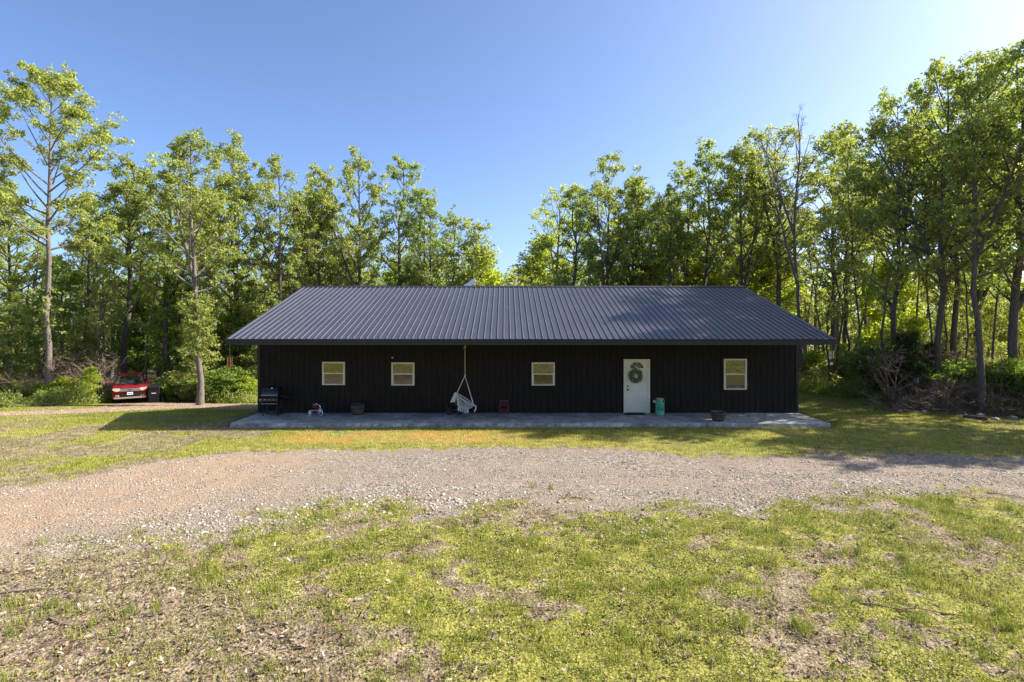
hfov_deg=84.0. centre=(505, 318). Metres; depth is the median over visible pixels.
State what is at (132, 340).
understory tree
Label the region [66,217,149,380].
tree
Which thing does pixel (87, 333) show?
understory tree
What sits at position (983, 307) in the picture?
sapling
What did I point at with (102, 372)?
bare shrub
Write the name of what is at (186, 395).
shrub
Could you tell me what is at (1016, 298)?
oak tree
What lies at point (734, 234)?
tree
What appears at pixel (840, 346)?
shrub
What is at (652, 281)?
tree
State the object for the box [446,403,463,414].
ride on toy
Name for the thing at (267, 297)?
understory tree
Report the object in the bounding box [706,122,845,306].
tree
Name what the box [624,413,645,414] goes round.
doormat
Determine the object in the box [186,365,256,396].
shrub
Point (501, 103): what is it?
sky
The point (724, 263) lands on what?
young tree
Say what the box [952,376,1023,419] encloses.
brush pile
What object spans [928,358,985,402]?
shrub
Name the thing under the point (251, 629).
fallen branch
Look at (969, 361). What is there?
shrub
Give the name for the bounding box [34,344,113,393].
bare shrub
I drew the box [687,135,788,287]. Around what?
tree
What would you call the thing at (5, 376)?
shrub
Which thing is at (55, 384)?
shrub
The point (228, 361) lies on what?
wind chime
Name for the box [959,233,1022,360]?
tree
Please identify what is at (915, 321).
sapling
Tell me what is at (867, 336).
shrub
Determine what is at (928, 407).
log
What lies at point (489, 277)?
young tree
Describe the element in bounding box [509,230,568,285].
young tree
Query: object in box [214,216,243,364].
slender tree
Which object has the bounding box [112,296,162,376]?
understory tree
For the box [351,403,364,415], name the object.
barrel planter
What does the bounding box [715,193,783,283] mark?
tree
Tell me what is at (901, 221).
slender tree
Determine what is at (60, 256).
tree
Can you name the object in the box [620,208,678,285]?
tree
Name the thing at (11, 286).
tree
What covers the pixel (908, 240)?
slender tree
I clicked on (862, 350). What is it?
shrub
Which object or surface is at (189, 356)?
understory tree
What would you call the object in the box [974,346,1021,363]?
bare shrub
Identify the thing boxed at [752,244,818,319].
young tree
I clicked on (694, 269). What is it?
young tree
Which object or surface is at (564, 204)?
tree
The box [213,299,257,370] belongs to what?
understory tree
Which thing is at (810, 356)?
shrub
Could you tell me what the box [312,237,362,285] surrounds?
tree
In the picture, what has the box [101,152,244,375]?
tree
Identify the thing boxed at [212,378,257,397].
shrub
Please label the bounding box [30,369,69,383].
bare shrub
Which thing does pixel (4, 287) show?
tree
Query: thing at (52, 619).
fallen branch
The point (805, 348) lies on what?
trunks
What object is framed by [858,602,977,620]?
fallen branch
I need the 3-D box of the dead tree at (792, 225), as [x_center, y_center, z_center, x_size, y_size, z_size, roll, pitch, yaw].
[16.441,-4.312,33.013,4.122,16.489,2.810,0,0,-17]
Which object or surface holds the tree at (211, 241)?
on the ground at (370, 453)
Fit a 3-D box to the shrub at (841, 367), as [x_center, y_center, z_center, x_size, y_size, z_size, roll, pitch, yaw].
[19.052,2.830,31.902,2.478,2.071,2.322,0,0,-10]
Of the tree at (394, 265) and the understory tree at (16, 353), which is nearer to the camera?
the understory tree at (16, 353)
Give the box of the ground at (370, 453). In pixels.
[0,321,1023,681]
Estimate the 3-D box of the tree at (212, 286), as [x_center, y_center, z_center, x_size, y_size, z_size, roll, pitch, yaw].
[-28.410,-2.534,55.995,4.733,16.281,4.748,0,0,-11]
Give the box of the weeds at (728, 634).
[0,485,1023,681]
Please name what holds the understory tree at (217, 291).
on the ground at (370, 453)
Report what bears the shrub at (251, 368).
on the ground at (370, 453)
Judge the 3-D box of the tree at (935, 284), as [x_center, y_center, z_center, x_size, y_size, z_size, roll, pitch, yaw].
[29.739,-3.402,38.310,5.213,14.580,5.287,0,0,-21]
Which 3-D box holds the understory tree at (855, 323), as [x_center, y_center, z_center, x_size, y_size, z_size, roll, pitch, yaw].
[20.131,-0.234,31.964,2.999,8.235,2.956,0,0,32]
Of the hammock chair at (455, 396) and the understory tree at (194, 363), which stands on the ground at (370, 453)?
the understory tree at (194, 363)
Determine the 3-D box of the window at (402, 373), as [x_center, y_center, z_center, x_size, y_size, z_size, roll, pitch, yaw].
[-4.049,2.179,22.471,0.909,0.909,0.053,0,0,0]
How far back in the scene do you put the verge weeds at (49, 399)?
33.86 m
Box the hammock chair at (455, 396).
[451,346,476,412]
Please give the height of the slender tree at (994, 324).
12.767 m
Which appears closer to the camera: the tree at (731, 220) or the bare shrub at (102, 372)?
the bare shrub at (102, 372)
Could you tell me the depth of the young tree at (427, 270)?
51.39 m
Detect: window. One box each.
[322,362,344,384]
[391,362,414,385]
[532,362,554,385]
[724,359,746,389]
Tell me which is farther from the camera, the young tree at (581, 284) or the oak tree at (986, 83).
the young tree at (581, 284)
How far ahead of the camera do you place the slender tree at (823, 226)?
29.96 m
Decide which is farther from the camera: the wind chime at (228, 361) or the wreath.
the wreath
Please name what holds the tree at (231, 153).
on the ground at (370, 453)
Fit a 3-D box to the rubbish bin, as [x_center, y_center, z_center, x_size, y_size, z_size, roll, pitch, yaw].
[-22.191,4.725,36.041,0.688,1.136,0.872,0,0,-20]
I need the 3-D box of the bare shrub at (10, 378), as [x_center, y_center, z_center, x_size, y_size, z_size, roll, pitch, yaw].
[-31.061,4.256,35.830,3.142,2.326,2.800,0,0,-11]
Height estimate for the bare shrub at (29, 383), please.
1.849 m
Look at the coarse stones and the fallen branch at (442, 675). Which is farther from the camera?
the coarse stones
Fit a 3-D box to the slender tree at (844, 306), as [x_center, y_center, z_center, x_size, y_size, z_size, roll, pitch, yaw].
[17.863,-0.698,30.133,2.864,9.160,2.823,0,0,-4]
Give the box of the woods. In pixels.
[0,243,1023,376]
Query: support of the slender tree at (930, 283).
on the ground at (370, 453)
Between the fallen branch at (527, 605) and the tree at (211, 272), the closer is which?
the fallen branch at (527, 605)
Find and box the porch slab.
[230,413,830,427]
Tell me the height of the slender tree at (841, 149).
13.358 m
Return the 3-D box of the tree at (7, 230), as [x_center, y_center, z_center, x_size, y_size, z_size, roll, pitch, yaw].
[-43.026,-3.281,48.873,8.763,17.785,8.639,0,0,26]
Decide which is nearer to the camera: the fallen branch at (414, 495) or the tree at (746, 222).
the fallen branch at (414, 495)
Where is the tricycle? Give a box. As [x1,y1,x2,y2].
[308,403,322,415]
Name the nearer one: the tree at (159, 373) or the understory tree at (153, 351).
the understory tree at (153, 351)
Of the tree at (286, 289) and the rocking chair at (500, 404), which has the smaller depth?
the rocking chair at (500, 404)
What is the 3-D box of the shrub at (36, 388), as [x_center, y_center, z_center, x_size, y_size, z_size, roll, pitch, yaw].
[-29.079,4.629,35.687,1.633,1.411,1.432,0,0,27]
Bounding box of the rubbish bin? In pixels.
[147,384,162,401]
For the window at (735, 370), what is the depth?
22.48 m
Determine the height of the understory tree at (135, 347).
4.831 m
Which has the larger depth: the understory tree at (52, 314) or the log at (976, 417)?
the understory tree at (52, 314)
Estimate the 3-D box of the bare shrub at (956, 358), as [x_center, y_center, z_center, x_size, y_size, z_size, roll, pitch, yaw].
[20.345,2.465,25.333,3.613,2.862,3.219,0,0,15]
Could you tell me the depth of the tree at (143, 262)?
57.56 m
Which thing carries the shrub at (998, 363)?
on the ground at (370, 453)
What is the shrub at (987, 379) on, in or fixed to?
on the ground at (370, 453)
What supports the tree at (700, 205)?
on the ground at (370, 453)
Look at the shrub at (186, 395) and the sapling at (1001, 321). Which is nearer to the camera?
the sapling at (1001, 321)
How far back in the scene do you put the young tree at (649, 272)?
44.44 m
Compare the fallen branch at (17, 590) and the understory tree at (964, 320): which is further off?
the understory tree at (964, 320)
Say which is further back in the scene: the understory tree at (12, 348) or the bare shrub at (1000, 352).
the understory tree at (12, 348)
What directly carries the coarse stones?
on the ground at (370, 453)
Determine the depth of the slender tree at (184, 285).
38.57 m
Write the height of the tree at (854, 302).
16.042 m
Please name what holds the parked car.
on the ground at (370, 453)
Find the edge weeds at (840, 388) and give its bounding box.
[799,361,1023,416]
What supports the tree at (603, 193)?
on the ground at (370, 453)
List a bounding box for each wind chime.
[227,357,232,379]
[829,345,833,364]
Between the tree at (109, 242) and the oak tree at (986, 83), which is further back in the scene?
the tree at (109, 242)
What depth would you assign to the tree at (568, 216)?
51.12 m
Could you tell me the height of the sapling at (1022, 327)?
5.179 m
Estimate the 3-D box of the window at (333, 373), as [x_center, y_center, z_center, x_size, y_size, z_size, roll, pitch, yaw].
[-6.789,2.158,22.471,0.896,0.915,0.053,0,0,0]
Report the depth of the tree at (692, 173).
45.00 m
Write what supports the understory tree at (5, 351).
on the ground at (370, 453)
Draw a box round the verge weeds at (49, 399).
[0,383,257,407]
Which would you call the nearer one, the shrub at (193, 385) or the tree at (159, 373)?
the shrub at (193, 385)
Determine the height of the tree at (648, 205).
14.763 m
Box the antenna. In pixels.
[464,279,475,285]
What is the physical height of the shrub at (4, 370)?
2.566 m
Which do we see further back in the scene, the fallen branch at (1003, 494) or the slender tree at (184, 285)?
the slender tree at (184, 285)
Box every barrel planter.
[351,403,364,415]
[710,410,726,421]
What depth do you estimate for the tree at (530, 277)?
47.00 m
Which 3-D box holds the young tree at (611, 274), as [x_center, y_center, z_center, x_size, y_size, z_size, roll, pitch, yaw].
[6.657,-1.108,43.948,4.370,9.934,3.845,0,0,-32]
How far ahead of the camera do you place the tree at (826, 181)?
35.86 m
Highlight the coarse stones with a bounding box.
[3,446,1023,564]
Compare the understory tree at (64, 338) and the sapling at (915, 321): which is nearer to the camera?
the sapling at (915, 321)
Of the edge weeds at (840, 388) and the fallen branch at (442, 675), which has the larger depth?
the edge weeds at (840, 388)
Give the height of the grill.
1.085 m
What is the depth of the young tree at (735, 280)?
42.93 m
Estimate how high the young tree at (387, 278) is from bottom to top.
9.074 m
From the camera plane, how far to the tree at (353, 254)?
53.34 m
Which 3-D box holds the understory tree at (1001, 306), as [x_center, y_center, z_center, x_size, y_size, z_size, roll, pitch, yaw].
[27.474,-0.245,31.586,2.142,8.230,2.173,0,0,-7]
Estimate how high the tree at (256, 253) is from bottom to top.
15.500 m
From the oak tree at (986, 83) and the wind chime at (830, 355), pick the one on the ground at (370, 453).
the oak tree at (986, 83)
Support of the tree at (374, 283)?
on the ground at (370, 453)
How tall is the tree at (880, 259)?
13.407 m
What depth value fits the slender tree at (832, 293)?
30.52 m
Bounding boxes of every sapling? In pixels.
[900,315,928,342]
[916,332,930,344]
[930,308,962,354]
[965,296,1008,359]
[968,303,1004,359]
[997,297,1023,360]
[1018,305,1023,354]
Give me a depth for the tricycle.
21.98 m
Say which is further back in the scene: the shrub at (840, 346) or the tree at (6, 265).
the tree at (6, 265)
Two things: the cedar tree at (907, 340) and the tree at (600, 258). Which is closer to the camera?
the cedar tree at (907, 340)
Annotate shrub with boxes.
[0,364,22,390]
[0,369,39,394]
[0,370,28,387]
[0,378,35,399]
[5,378,41,397]
[14,375,40,394]
[25,382,43,397]
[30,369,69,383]
[33,375,89,396]
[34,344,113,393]
[34,366,96,395]
[43,352,138,400]
[75,366,101,401]
[150,375,178,401]
[157,367,191,401]
[173,370,218,399]
[175,389,196,401]
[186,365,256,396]
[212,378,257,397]
[233,373,257,394]
[240,363,257,394]
[803,348,828,380]
[822,354,852,380]
[827,342,847,370]
[835,331,925,384]
[851,329,890,380]
[857,342,928,407]
[865,356,926,394]
[886,364,946,397]
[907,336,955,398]
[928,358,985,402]
[932,345,990,368]
[946,357,986,400]
[947,347,989,362]
[960,364,1004,400]
[964,355,1023,402]
[973,354,1022,404]
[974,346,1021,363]
[988,358,1023,403]
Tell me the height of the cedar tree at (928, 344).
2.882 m
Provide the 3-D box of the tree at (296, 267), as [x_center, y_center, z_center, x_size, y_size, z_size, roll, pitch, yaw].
[-15.998,-2.953,40.263,6.124,17.009,7.958,0,0,35]
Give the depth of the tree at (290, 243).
46.12 m
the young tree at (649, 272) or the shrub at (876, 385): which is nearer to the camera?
the shrub at (876, 385)
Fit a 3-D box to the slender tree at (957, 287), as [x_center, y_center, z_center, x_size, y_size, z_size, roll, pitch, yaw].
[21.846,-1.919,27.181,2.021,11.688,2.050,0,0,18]
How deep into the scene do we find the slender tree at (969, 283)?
28.39 m
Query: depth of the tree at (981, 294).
30.39 m
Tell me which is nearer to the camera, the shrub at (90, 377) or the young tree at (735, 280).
the shrub at (90, 377)
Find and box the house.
[226,286,835,412]
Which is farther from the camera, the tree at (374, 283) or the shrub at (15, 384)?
the tree at (374, 283)
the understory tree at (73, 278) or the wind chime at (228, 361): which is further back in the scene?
the understory tree at (73, 278)
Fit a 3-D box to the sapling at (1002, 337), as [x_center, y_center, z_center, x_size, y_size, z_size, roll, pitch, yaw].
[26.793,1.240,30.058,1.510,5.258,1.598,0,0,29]
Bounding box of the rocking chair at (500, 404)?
[499,399,508,414]
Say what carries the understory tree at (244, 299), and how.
on the ground at (370, 453)
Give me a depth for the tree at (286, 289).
48.17 m
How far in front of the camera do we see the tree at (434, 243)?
41.38 m
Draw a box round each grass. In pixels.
[0,389,1023,500]
[0,495,1023,681]
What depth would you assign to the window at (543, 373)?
22.48 m
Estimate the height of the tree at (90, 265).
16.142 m
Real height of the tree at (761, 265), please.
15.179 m
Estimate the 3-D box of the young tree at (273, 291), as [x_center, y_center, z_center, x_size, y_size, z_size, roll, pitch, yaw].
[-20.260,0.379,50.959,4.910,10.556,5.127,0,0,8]
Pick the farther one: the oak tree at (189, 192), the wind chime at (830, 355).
the oak tree at (189, 192)
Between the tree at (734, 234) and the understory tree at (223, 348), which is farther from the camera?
the tree at (734, 234)
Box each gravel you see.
[0,402,257,415]
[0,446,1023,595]
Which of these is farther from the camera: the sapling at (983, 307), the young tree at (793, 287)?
the young tree at (793, 287)
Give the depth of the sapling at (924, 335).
27.23 m
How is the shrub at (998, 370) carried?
on the ground at (370, 453)
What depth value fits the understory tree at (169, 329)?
41.98 m
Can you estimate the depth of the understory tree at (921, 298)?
33.53 m
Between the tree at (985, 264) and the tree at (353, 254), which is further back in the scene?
the tree at (353, 254)
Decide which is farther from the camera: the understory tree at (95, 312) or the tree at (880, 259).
the understory tree at (95, 312)
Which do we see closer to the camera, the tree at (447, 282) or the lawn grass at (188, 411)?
the lawn grass at (188, 411)
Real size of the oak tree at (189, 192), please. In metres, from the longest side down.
16.594 x 7.174 x 6.307 m
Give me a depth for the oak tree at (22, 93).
35.12 m
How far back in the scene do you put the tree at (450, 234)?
53.87 m
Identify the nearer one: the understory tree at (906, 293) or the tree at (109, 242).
the understory tree at (906, 293)
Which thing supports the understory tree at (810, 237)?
on the ground at (370, 453)
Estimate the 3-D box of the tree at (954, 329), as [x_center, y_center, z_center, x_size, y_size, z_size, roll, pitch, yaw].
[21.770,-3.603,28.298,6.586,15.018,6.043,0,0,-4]
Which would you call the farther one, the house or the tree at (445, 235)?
the tree at (445, 235)
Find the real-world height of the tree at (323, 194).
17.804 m
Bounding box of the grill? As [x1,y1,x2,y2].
[259,387,293,415]
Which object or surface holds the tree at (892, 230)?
on the ground at (370, 453)
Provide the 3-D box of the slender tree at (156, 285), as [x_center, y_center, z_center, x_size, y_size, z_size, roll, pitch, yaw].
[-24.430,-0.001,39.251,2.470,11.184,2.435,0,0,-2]
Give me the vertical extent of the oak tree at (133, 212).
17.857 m
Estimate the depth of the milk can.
21.97 m
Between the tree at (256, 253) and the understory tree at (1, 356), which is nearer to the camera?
the understory tree at (1, 356)
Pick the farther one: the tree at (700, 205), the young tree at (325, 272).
the young tree at (325, 272)
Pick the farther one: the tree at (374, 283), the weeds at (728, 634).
the tree at (374, 283)
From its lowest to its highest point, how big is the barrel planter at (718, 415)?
0.340 m
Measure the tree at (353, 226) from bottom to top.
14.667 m
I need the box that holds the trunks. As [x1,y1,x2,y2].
[3,268,1023,378]
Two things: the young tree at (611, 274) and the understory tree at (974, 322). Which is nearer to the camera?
the understory tree at (974, 322)
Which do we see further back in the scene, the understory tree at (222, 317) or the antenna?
the understory tree at (222, 317)
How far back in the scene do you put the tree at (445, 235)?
45.59 m
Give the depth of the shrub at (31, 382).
36.55 m
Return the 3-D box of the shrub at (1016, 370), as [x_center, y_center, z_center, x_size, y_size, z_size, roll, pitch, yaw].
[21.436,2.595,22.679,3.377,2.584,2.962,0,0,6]
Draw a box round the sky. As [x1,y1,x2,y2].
[0,0,1023,321]
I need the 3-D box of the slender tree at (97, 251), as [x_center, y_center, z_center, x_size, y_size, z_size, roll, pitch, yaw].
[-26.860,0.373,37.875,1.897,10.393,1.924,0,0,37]
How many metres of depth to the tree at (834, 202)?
39.62 m
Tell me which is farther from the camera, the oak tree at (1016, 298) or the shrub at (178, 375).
the shrub at (178, 375)
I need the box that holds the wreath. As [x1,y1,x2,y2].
[628,368,642,383]
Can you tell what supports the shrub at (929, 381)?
on the ground at (370, 453)
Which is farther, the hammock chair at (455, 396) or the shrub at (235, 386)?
the shrub at (235, 386)
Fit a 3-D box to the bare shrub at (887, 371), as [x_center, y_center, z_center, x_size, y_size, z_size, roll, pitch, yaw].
[16.106,2.436,24.301,2.791,2.954,2.486,0,0,-3]
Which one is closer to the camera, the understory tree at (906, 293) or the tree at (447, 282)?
the understory tree at (906, 293)
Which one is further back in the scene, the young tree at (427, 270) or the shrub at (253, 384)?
the young tree at (427, 270)
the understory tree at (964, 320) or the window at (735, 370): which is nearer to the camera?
the window at (735, 370)
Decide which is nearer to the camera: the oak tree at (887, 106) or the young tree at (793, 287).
the oak tree at (887, 106)
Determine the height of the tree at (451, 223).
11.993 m
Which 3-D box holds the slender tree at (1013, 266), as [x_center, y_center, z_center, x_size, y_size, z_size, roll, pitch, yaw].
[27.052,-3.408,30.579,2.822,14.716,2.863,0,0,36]
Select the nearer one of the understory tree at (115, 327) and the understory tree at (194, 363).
the understory tree at (194, 363)
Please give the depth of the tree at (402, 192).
44.15 m
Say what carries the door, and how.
in the house
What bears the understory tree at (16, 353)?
on the ground at (370, 453)
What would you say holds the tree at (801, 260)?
on the ground at (370, 453)
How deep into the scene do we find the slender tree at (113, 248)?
38.10 m
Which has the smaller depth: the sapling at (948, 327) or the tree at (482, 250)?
the sapling at (948, 327)
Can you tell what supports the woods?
on the ground at (370, 453)
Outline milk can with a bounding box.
[653,397,664,414]
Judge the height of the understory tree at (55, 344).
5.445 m
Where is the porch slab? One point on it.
(521, 420)
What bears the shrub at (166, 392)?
on the ground at (370, 453)
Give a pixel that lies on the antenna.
(471, 282)
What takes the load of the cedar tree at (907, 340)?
on the ground at (370, 453)
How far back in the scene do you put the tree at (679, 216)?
40.48 m
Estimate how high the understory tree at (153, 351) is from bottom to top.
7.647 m
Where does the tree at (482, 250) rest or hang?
on the ground at (370, 453)
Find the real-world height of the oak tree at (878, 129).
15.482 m
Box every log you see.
[891,405,930,410]
[963,415,987,419]
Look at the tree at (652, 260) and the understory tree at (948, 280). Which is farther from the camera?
the tree at (652, 260)
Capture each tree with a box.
[0,60,134,393]
[0,180,53,370]
[0,207,36,309]
[0,227,74,378]
[0,244,23,290]
[0,302,41,381]
[0,310,13,359]
[0,310,42,375]
[0,331,17,366]
[16,259,101,376]
[20,298,63,378]
[37,190,138,384]
[37,321,70,373]
[39,195,106,366]
[51,313,73,356]
[57,314,113,382]
[64,154,178,371]
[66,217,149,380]
[73,244,127,383]
[79,307,117,370]
[85,246,119,390]
[96,302,134,373]
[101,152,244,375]
[102,177,184,370]
[105,276,169,370]
[107,232,162,301]
[110,329,152,371]
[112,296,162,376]
[123,239,172,379]
[124,127,247,404]
[127,209,201,381]
[136,272,202,372]
[139,291,188,375]
[151,318,180,350]
[162,191,247,320]
[165,129,286,363]
[167,304,216,374]
[173,305,224,378]
[175,220,206,399]
[176,195,229,366]
[201,309,251,372]
[202,216,230,373]
[205,288,222,371]
[206,325,242,370]
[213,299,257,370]
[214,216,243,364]
[220,275,270,368]
[221,152,337,315]
[231,222,284,365]
[240,281,283,377]
[263,184,372,289]
[266,269,296,306]
[267,234,326,299]
[286,162,364,286]
[304,145,391,285]
[306,245,336,285]
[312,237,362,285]
[336,228,368,280]
[339,214,384,285]
[357,154,436,285]
[361,251,385,285]
[382,259,430,285]
[382,267,412,285]
[387,243,409,283]
[395,188,456,285]
[395,192,463,285]
[412,257,445,285]
[425,214,477,285]
[432,249,470,285]
[440,218,499,285]
[444,233,461,279]
[459,246,513,285]
[508,251,553,285]
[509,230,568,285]
[523,183,584,285]
[539,188,608,285]
[551,184,598,284]
[558,264,584,285]
[561,241,624,285]
[567,150,648,285]
[579,225,643,285]
[596,173,677,285]
[598,183,674,285]
[598,192,674,285]
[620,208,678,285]
[625,241,676,285]
[635,186,692,285]
[641,229,724,285]
[645,160,715,285]
[660,136,760,285]
[669,207,739,283]
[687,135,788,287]
[694,260,739,285]
[696,270,715,285]
[704,216,758,282]
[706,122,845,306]
[713,240,806,311]
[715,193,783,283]
[720,185,821,298]
[747,243,806,314]
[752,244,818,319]
[756,104,817,379]
[758,189,826,304]
[779,123,896,351]
[788,119,913,371]
[793,231,843,378]
[805,213,877,378]
[806,231,852,382]
[812,222,868,383]
[830,54,1023,401]
[831,137,880,389]
[835,242,893,346]
[837,159,890,330]
[846,73,958,395]
[849,137,924,399]
[855,257,929,343]
[857,184,914,295]
[862,179,949,318]
[865,94,1023,359]
[865,268,937,339]
[880,329,936,403]
[892,159,932,328]
[908,174,955,341]
[909,177,987,360]
[910,45,1023,412]
[913,182,970,357]
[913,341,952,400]
[923,39,1023,405]
[923,228,966,347]
[925,49,1023,357]
[942,271,994,356]
[944,159,989,361]
[947,169,1015,351]
[958,286,1002,361]
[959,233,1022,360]
[971,130,1023,359]
[984,244,1020,356]
[987,150,1023,286]
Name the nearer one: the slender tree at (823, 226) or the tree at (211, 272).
the slender tree at (823, 226)
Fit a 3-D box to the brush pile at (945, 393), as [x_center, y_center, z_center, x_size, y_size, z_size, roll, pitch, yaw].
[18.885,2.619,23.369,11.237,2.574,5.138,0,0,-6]
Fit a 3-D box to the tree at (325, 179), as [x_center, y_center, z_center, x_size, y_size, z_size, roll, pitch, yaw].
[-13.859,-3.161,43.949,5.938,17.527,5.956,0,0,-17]
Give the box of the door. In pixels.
[624,359,649,412]
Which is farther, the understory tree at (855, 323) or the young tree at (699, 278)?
the young tree at (699, 278)
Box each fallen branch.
[0,581,75,593]
[48,617,95,631]
[247,625,274,631]
[385,494,442,500]
[435,662,500,678]
[510,604,549,609]
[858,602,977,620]
[987,492,1021,497]
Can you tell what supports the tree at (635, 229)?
on the ground at (370, 453)
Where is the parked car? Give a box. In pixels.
[108,370,150,401]
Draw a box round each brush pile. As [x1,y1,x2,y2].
[824,351,1023,418]
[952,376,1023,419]
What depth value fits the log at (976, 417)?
21.30 m
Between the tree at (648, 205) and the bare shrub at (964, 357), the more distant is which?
the tree at (648, 205)
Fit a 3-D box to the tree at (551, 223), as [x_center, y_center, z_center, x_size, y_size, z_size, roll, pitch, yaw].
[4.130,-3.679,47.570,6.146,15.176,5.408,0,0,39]
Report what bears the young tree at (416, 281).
on the ground at (370, 453)
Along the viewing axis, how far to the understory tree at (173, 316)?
39.81 m
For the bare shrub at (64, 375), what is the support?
on the ground at (370, 453)

